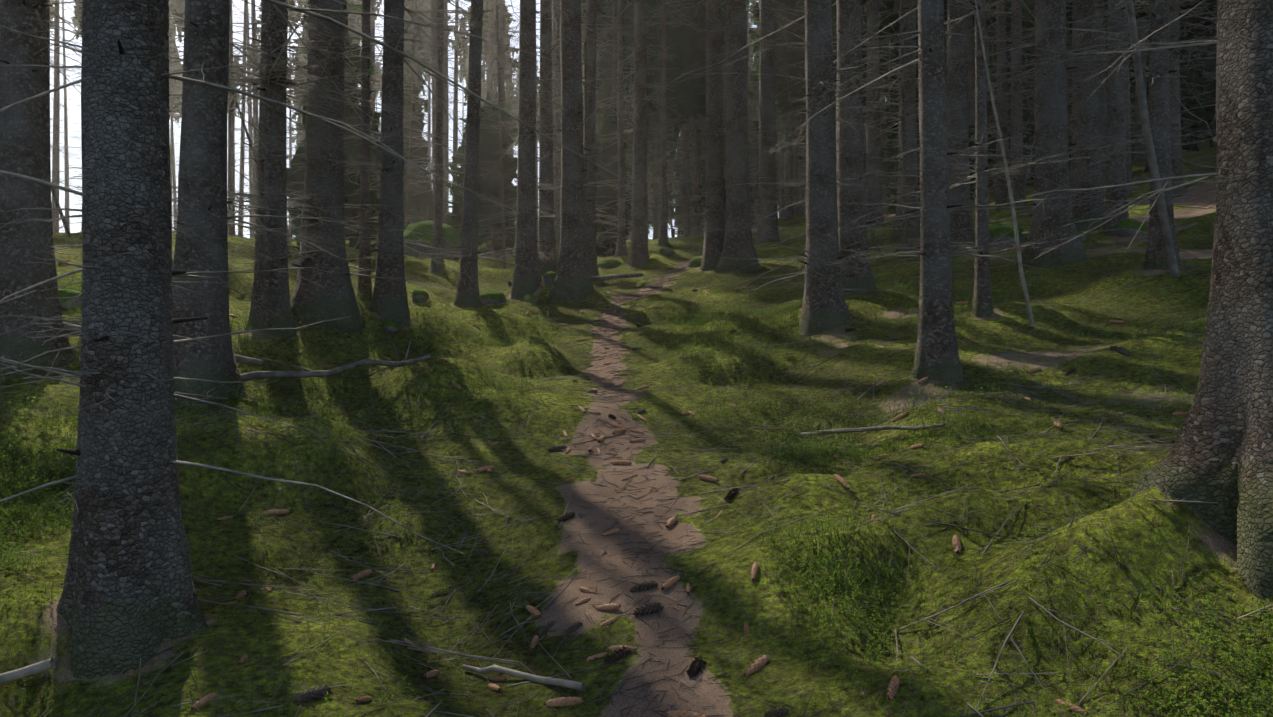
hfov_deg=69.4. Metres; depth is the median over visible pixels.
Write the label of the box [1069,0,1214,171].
spruce
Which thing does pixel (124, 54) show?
spruce
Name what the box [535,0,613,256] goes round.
tree
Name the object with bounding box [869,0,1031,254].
spruce
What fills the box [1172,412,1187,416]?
spruce cone
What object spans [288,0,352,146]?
spruce
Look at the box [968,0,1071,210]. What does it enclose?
spruce
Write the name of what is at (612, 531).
spruce cone
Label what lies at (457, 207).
young spruce
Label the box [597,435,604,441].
spruce cone
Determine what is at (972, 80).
spruce
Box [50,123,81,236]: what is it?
dead pole
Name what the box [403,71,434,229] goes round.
young spruce
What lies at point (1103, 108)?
spruce
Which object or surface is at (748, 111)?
spruce
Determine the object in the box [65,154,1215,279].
ground twigs
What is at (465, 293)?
spruce
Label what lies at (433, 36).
spruce
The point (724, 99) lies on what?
spruce
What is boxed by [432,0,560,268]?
tree
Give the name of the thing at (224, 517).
spruce cone
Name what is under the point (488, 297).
mossy boulder
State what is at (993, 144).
young spruce
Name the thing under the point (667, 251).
mossy boulder
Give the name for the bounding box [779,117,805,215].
spruce
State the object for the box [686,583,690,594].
spruce cone
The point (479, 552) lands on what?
spruce cone
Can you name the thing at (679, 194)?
spruce
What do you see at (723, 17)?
spruce
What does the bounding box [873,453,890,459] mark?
spruce cone
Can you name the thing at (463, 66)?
spruce
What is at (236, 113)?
spruce
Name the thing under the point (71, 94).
sky
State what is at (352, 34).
spruce
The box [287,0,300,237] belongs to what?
spruce
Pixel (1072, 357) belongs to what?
spruce cone
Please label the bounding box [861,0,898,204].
spruce
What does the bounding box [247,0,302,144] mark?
spruce
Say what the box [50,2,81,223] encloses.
spruce
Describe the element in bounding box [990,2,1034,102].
young spruce
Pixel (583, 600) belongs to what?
spruce cone
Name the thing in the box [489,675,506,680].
spruce cone
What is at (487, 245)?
dead pole
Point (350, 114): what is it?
tree
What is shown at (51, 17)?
spruce
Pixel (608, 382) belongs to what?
spruce cone
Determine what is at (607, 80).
spruce
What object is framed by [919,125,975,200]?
young spruce
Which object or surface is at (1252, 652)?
sprigs
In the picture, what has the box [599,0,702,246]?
spruce
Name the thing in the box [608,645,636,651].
spruce cone
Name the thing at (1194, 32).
spruce
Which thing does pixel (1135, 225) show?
mossy boulder
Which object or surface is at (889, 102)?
dead pole
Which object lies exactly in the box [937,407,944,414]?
spruce cone
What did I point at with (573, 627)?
spruce cone
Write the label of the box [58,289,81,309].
mossy boulder
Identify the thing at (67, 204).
spruce
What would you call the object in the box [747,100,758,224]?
spruce
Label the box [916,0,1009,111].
spruce
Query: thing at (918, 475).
spruce cone
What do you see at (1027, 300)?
leaning stick
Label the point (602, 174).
young spruce
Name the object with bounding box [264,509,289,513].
spruce cone
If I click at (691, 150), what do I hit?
spruce
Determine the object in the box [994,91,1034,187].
young spruce
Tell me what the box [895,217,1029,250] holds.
fallen log
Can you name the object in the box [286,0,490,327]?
spruce
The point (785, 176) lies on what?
spruce
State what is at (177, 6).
spruce
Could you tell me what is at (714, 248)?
spruce
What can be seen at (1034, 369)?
spruce cone
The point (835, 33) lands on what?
spruce
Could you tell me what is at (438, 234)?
spruce
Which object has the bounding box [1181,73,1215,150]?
young spruce
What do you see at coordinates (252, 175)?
spruce
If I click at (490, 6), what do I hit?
spruce
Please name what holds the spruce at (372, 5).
on the ground
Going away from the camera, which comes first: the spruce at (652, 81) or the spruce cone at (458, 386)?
the spruce cone at (458, 386)
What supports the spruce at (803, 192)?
on the ground
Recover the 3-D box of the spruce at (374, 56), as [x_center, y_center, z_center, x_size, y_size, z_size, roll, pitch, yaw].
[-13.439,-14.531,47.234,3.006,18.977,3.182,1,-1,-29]
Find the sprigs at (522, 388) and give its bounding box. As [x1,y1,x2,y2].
[0,254,1207,508]
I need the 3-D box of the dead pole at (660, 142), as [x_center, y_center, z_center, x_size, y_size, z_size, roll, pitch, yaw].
[1.104,-8.058,35.331,3.054,8.927,2.310,-2,-6,15]
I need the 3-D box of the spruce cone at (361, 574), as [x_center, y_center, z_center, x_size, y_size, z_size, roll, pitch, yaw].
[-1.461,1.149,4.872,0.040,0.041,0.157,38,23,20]
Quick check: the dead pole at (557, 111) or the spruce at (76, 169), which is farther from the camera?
the spruce at (76, 169)
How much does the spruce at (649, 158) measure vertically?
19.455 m
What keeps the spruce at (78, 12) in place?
on the ground
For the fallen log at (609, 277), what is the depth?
17.09 m
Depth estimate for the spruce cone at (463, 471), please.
6.29 m
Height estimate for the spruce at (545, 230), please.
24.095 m
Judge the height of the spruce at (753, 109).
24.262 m
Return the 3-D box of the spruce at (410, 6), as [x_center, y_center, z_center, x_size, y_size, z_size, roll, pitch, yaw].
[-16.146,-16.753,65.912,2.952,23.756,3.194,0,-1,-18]
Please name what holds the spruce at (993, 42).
on the ground
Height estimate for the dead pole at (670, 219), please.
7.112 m
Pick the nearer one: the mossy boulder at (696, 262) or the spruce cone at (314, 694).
the spruce cone at (314, 694)
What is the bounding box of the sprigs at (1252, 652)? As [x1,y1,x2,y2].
[0,408,1272,716]
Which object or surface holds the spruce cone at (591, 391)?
on the ground
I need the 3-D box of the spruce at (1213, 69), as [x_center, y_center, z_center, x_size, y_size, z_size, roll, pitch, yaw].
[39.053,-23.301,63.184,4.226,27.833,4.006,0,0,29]
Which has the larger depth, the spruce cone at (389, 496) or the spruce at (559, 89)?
the spruce at (559, 89)
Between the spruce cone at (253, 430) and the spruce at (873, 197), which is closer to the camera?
the spruce cone at (253, 430)
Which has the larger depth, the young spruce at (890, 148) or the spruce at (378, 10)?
the spruce at (378, 10)
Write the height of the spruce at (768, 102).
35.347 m
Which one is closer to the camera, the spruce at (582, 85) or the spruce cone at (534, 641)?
the spruce cone at (534, 641)
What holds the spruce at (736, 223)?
on the ground
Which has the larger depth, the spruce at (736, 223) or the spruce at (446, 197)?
the spruce at (446, 197)
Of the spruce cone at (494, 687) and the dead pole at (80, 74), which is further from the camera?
the dead pole at (80, 74)
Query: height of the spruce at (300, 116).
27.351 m
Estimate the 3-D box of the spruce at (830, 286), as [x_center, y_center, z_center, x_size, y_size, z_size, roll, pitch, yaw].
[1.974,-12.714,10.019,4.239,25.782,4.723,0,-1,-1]
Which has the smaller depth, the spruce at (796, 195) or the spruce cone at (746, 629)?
the spruce cone at (746, 629)
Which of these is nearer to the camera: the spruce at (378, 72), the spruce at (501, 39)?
the spruce at (501, 39)
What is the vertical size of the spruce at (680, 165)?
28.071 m
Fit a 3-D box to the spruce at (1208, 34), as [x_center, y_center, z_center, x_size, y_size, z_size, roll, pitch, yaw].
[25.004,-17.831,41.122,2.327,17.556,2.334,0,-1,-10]
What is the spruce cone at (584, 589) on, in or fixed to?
on the ground
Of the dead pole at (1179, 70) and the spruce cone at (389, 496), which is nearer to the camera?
the spruce cone at (389, 496)
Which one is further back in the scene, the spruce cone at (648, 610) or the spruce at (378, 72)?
the spruce at (378, 72)
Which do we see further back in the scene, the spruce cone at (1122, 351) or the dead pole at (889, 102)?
the dead pole at (889, 102)
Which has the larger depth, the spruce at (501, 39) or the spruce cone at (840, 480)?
the spruce at (501, 39)
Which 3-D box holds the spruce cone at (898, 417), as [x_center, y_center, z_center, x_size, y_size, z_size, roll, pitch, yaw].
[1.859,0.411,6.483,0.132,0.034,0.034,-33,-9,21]
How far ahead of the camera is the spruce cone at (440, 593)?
4.68 m
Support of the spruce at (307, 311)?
on the ground
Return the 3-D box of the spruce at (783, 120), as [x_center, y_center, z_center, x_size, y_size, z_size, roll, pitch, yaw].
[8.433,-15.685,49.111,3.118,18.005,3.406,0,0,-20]
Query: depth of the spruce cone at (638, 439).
6.84 m
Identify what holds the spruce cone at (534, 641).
on the ground
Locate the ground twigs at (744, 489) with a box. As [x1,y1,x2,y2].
[0,381,1272,716]
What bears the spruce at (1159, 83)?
on the ground
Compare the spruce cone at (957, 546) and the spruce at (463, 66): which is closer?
the spruce cone at (957, 546)
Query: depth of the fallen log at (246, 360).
8.10 m
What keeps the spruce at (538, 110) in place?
on the ground
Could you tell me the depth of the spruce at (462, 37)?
65.98 m
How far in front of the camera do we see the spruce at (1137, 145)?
29.98 m
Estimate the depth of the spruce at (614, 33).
29.07 m
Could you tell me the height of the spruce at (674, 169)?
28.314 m
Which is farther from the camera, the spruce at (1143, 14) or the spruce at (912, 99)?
the spruce at (1143, 14)
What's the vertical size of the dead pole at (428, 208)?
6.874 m
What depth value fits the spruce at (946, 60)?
61.56 m
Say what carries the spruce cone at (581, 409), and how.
on the ground
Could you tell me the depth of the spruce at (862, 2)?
28.80 m
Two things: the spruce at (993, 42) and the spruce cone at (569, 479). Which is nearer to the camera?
the spruce cone at (569, 479)
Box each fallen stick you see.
[462,664,585,690]
[797,422,944,437]
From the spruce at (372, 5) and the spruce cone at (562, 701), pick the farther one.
the spruce at (372, 5)
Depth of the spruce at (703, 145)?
50.36 m
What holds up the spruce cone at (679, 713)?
on the ground
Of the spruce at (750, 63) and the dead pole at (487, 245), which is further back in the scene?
the spruce at (750, 63)
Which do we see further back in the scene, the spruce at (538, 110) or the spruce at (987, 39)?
the spruce at (538, 110)
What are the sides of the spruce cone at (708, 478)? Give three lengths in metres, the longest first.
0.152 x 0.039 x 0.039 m
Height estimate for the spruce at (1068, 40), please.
25.963 m
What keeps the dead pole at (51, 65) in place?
on the ground
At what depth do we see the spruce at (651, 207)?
72.16 m
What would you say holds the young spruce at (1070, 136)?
on the ground
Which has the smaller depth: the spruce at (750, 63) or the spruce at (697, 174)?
the spruce at (697, 174)
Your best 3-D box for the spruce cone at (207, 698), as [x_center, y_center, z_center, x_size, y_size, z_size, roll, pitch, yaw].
[-1.515,1.200,3.214,0.030,0.030,0.116,36,18,11]
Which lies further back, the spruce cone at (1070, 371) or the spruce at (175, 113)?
the spruce at (175, 113)
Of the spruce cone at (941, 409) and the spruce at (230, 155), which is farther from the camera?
the spruce at (230, 155)
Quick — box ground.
[0,137,1272,716]
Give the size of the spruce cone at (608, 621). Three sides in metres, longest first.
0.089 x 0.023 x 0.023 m
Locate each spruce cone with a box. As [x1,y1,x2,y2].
[190,692,215,710]
[217,516,232,519]
[233,590,246,599]
[237,655,247,665]
[244,427,261,433]
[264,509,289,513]
[293,683,332,704]
[349,569,371,581]
[355,696,371,702]
[380,494,396,498]
[403,638,419,648]
[423,670,438,677]
[431,591,448,596]
[452,381,461,389]
[459,470,469,474]
[474,550,488,554]
[477,465,494,471]
[487,683,501,691]
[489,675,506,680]
[490,441,497,447]
[526,605,541,617]
[530,635,538,648]
[538,620,556,634]
[543,697,583,705]
[548,444,566,451]
[556,510,575,521]
[563,477,575,481]
[563,621,582,635]
[575,597,589,604]
[578,406,585,412]
[579,587,593,592]
[585,652,607,660]
[586,389,596,393]
[595,603,620,610]
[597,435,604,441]
[600,618,616,625]
[601,381,613,384]
[602,528,620,535]
[604,646,630,664]
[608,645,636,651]
[609,423,624,427]
[611,460,631,464]
[612,428,625,433]
[630,429,643,433]
[630,438,645,442]
[630,579,657,592]
[632,602,663,616]
[636,414,645,420]
[639,385,649,388]
[661,576,679,590]
[665,516,676,527]
[666,710,704,716]
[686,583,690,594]
[686,656,706,677]
[697,475,718,481]
[724,488,738,501]
[743,654,768,676]
[744,623,749,635]
[751,562,758,581]
[763,706,788,716]
[834,474,849,489]
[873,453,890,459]
[885,436,899,443]
[887,676,899,701]
[892,412,907,421]
[910,444,923,449]
[911,473,925,476]
[918,376,927,383]
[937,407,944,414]
[952,534,960,553]
[956,302,969,304]
[966,335,974,342]
[1028,367,1040,372]
[1053,421,1063,429]
[1056,699,1087,714]
[1065,354,1077,361]
[1065,368,1075,374]
[1109,320,1125,322]
[1109,345,1116,350]
[1115,346,1130,355]
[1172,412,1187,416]
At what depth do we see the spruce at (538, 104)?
71.17 m
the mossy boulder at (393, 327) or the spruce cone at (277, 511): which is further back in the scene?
the mossy boulder at (393, 327)
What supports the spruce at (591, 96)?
on the ground
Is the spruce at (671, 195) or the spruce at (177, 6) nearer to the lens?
the spruce at (177, 6)
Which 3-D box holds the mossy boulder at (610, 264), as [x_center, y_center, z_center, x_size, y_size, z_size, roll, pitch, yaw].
[-0.711,-2.342,23.467,0.568,0.366,0.818,2,11,27]
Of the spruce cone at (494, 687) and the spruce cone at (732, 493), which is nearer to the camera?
the spruce cone at (494, 687)
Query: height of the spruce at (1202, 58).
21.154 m
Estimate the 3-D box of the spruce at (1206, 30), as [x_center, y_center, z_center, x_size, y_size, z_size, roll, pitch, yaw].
[20.332,-20.157,32.232,4.396,26.866,4.023,-1,-2,19]
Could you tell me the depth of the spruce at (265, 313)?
8.80 m
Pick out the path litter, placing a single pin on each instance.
(626, 370)
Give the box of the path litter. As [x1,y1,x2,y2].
[508,262,820,716]
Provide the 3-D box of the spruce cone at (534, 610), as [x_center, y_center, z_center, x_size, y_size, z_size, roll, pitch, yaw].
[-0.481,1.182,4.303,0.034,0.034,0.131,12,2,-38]
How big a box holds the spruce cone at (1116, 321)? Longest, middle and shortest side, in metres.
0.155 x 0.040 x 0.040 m
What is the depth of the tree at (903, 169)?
15.81 m
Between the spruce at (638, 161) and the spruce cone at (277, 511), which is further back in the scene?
the spruce at (638, 161)
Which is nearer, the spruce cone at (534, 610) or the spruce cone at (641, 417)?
the spruce cone at (534, 610)
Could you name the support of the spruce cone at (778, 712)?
on the ground
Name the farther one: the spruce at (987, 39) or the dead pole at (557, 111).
the spruce at (987, 39)
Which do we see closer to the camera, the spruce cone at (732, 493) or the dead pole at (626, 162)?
the spruce cone at (732, 493)
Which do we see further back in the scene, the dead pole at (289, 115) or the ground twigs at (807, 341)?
the dead pole at (289, 115)
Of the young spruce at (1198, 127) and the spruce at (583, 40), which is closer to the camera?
the young spruce at (1198, 127)
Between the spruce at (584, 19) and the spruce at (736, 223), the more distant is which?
the spruce at (584, 19)
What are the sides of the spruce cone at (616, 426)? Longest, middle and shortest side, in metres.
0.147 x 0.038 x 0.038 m
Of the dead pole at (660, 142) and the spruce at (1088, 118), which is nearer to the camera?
the spruce at (1088, 118)
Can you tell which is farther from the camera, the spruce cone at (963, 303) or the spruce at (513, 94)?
the spruce at (513, 94)
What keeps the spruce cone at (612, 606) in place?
on the ground
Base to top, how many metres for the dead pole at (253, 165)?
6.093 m
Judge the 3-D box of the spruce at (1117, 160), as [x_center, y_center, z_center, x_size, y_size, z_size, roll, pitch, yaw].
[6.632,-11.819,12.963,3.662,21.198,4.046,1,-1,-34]
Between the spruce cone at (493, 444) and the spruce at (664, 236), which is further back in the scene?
the spruce at (664, 236)
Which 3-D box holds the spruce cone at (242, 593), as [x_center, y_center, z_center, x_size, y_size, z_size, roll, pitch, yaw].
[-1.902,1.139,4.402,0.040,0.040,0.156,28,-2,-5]
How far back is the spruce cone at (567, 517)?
5.36 m
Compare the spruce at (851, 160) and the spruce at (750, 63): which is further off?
the spruce at (750, 63)
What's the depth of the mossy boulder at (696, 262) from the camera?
20.92 m
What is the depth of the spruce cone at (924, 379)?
7.34 m
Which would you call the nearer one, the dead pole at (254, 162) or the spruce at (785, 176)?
the dead pole at (254, 162)
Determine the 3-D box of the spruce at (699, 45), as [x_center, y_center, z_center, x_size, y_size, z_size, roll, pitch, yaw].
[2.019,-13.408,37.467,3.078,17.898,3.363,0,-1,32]
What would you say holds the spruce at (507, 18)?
on the ground
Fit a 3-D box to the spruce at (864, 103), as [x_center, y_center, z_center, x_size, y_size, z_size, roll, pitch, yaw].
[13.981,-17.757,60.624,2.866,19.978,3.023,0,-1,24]
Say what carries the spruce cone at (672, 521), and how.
on the ground
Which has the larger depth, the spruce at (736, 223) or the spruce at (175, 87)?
the spruce at (175, 87)
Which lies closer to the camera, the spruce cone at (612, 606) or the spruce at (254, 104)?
the spruce cone at (612, 606)
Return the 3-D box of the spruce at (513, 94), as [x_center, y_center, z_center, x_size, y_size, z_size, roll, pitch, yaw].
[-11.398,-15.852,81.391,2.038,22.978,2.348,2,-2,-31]
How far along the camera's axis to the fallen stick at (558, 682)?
3.70 m
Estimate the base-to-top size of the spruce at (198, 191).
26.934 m
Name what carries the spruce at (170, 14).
on the ground
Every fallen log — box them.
[63,322,262,366]
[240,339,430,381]
[508,272,642,286]
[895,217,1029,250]
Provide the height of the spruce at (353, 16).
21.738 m
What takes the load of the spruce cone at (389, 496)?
on the ground
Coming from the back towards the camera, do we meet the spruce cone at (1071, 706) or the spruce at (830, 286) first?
the spruce at (830, 286)
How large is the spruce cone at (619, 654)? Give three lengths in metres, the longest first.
0.155 x 0.071 x 0.070 m
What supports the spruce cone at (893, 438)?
on the ground
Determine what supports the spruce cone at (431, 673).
on the ground
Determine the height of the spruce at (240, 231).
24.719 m
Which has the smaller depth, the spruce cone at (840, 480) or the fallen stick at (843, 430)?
the spruce cone at (840, 480)
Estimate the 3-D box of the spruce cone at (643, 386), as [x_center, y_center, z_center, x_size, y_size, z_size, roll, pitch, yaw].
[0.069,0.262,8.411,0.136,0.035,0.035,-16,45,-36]
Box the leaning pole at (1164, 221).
[1126,0,1179,276]
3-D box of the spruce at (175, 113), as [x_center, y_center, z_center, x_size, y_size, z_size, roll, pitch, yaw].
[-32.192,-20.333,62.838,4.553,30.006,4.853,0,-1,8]
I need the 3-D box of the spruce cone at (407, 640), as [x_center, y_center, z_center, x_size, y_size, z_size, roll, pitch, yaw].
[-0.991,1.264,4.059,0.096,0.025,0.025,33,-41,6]
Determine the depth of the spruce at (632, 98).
54.65 m
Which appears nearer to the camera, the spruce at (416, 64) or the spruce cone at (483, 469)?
the spruce cone at (483, 469)
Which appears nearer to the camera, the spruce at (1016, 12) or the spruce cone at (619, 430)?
the spruce cone at (619, 430)
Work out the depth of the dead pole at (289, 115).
18.96 m
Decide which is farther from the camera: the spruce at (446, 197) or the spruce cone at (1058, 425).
the spruce at (446, 197)
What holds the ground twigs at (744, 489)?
on the ground
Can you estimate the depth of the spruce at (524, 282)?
14.86 m
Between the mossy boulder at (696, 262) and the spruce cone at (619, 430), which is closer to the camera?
the spruce cone at (619, 430)
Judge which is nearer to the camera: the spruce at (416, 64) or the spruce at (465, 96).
the spruce at (416, 64)
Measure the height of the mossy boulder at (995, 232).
0.511 m
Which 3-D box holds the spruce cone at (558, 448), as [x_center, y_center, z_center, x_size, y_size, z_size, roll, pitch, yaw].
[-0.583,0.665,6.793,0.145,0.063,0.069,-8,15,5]
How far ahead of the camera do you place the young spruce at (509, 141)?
45.83 m
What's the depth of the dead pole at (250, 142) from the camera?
15.55 m
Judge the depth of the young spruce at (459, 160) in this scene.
40.24 m
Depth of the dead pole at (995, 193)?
25.33 m
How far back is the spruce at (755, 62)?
52.80 m
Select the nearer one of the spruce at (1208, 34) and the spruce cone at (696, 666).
the spruce cone at (696, 666)
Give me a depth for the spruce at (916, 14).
39.19 m
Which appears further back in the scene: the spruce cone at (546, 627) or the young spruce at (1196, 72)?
the young spruce at (1196, 72)
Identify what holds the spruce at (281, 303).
on the ground
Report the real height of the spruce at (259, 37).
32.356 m
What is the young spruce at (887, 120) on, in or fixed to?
on the ground
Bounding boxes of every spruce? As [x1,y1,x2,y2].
[0,0,179,376]
[0,0,624,678]
[40,0,402,409]
[50,0,73,220]
[50,0,82,232]
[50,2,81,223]
[51,0,81,232]
[60,115,82,230]
[66,0,431,337]
[71,0,82,184]
[71,13,81,226]
[73,0,432,332]
[169,0,180,222]
[169,0,184,166]
[169,8,178,188]
[169,17,182,227]
[169,47,183,209]
[172,0,290,235]
[172,0,452,332]
[180,0,455,300]
[227,0,254,237]
[227,0,289,236]
[227,54,248,188]
[234,0,290,237]
[234,85,239,232]
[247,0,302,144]
[250,1,294,89]
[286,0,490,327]
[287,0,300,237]
[287,0,308,207]
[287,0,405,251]
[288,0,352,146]
[288,110,305,149]
[307,0,383,138]
[348,0,361,41]
[348,0,381,43]
[348,17,361,54]
[358,0,519,272]
[361,0,564,307]
[370,121,405,249]
[374,1,381,111]
[375,60,381,109]
[403,0,429,88]
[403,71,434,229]
[405,0,466,223]
[407,1,461,178]
[408,0,488,223]
[418,0,458,177]
[418,0,487,212]
[418,71,425,94]
[444,160,493,253]
[445,118,490,240]
[449,0,507,176]
[449,14,467,190]
[451,0,516,132]
[451,45,468,160]
[455,0,636,299]
[462,0,624,276]
[464,76,467,105]
[478,84,517,256]
[481,0,518,180]
[482,0,519,240]
[494,92,517,225]
[503,0,683,300]
[505,53,517,152]
[507,5,539,155]
[509,46,539,240]
[512,0,629,248]
[512,56,518,147]
[537,61,539,202]
[537,65,539,129]
[539,0,645,275]
[581,0,596,139]
[581,0,603,133]
[581,0,684,256]
[582,0,632,249]
[582,64,583,112]
[583,0,633,188]
[595,98,632,256]
[596,0,687,267]
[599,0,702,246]
[623,1,657,239]
[627,0,802,270]
[628,164,671,238]
[629,10,659,235]
[630,0,675,239]
[635,0,954,337]
[640,0,805,272]
[646,0,705,236]
[648,126,681,237]
[649,2,725,234]
[650,151,676,234]
[667,127,692,236]
[677,131,692,200]
[689,129,701,231]
[691,84,725,229]
[691,173,725,228]
[700,0,751,195]
[702,66,725,229]
[712,0,1098,383]
[717,0,997,297]
[724,36,752,189]
[746,0,803,217]
[747,0,805,220]
[747,8,758,198]
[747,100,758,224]
[747,103,753,211]
[748,0,785,208]
[748,0,803,243]
[775,100,805,212]
[775,157,805,199]
[777,135,805,214]
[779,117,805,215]
[797,0,1181,317]
[798,165,805,212]
[800,0,971,226]
[802,13,866,169]
[832,0,894,188]
[834,0,998,242]
[835,90,865,134]
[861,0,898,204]
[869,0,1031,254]
[880,30,919,212]
[880,102,894,201]
[887,10,991,202]
[915,0,917,29]
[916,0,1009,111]
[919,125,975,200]
[944,32,946,102]
[945,0,1107,210]
[946,0,1008,198]
[946,0,1180,269]
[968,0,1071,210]
[974,0,1007,62]
[986,5,1031,69]
[987,0,1216,269]
[987,50,1010,186]
[989,0,1147,184]
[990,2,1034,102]
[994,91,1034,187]
[999,0,1216,235]
[1008,2,1143,174]
[1017,0,1148,229]
[1022,0,1034,41]
[1025,0,1272,598]
[1067,33,1132,157]
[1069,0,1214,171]
[1101,0,1207,194]
[1127,9,1214,162]
[1128,33,1148,157]
[1135,0,1211,77]
[1147,5,1216,117]
[1148,0,1216,125]
[1180,23,1215,150]
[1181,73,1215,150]
[1182,0,1216,72]
[1201,20,1216,94]
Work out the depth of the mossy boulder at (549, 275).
14.94 m
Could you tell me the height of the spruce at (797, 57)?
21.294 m
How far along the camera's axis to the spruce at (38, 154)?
7.17 m
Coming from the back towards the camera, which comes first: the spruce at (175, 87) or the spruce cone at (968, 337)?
the spruce at (175, 87)
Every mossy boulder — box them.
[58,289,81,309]
[381,320,398,333]
[404,221,460,259]
[412,289,428,302]
[480,291,505,304]
[523,294,537,302]
[543,271,556,284]
[597,260,621,268]
[659,245,673,255]
[688,257,701,266]
[989,222,1027,246]
[1114,219,1147,236]
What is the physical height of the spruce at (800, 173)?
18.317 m
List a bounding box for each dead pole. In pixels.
[0,0,81,188]
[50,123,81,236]
[56,10,180,224]
[171,40,305,258]
[232,129,305,201]
[237,94,301,242]
[242,6,359,207]
[376,2,453,229]
[415,114,465,220]
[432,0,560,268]
[452,73,512,248]
[460,27,613,254]
[464,46,517,238]
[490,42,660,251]
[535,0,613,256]
[624,27,651,215]
[632,33,702,242]
[632,82,680,237]
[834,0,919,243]
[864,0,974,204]
[880,39,894,211]
[969,75,1033,201]
[1023,38,1132,194]
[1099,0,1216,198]
[1130,0,1215,128]
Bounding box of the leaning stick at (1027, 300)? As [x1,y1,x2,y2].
[974,0,1034,325]
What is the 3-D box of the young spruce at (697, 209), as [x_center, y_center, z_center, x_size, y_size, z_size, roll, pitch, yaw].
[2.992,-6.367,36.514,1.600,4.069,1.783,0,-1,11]
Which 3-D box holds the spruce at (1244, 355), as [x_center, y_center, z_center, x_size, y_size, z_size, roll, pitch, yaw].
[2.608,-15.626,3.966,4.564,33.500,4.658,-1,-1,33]
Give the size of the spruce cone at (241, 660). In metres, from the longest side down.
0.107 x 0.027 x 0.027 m
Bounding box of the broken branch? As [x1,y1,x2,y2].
[0,658,55,683]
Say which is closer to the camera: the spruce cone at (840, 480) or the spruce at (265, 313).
the spruce cone at (840, 480)
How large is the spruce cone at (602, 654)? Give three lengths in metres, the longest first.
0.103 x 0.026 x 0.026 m
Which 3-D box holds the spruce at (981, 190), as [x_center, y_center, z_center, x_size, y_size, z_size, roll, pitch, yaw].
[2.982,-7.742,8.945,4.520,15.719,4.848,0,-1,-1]
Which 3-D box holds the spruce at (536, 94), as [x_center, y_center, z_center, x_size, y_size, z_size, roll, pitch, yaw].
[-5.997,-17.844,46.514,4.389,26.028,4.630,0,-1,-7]
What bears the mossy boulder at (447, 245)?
on the ground
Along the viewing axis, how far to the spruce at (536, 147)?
53.38 m
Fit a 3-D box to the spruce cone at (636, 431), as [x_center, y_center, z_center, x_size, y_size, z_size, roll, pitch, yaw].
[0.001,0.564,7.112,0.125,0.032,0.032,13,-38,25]
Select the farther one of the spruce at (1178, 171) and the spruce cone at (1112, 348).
the spruce at (1178, 171)
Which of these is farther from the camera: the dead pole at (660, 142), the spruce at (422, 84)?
the spruce at (422, 84)
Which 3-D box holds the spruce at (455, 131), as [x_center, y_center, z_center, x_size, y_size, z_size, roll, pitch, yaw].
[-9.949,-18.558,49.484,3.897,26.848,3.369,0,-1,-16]
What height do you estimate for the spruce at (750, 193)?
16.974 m
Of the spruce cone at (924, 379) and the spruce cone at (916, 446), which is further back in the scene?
the spruce cone at (924, 379)
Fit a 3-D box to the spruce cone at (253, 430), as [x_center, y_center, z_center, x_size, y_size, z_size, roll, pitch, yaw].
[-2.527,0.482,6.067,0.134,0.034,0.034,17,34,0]
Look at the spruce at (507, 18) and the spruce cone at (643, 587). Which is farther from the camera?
the spruce at (507, 18)
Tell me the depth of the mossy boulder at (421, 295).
13.14 m
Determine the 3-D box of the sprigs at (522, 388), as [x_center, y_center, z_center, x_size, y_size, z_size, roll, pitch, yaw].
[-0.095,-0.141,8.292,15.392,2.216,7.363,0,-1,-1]
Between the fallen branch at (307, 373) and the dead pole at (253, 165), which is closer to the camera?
the fallen branch at (307, 373)
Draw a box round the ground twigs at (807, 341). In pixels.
[3,213,1213,445]
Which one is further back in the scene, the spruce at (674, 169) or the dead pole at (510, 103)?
the spruce at (674, 169)
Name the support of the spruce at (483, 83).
on the ground
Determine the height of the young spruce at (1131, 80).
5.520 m
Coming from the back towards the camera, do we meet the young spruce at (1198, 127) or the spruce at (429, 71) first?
the spruce at (429, 71)
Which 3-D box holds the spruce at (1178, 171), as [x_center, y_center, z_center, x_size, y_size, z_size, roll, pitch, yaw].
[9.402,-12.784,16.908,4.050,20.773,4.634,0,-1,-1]
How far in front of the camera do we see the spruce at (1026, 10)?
47.23 m
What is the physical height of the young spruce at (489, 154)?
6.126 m
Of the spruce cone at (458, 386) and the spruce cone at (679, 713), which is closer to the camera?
the spruce cone at (679, 713)
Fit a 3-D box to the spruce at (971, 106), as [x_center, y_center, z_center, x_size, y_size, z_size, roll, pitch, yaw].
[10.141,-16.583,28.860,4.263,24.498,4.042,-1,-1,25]
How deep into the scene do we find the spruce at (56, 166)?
47.80 m
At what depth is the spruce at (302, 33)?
73.88 m
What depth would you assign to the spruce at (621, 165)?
25.46 m
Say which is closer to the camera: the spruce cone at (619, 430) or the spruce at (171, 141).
the spruce cone at (619, 430)
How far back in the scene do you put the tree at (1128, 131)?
18.57 m
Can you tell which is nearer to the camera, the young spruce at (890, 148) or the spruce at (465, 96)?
the young spruce at (890, 148)
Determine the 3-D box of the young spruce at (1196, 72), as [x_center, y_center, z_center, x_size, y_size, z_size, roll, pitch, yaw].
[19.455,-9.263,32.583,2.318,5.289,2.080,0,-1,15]

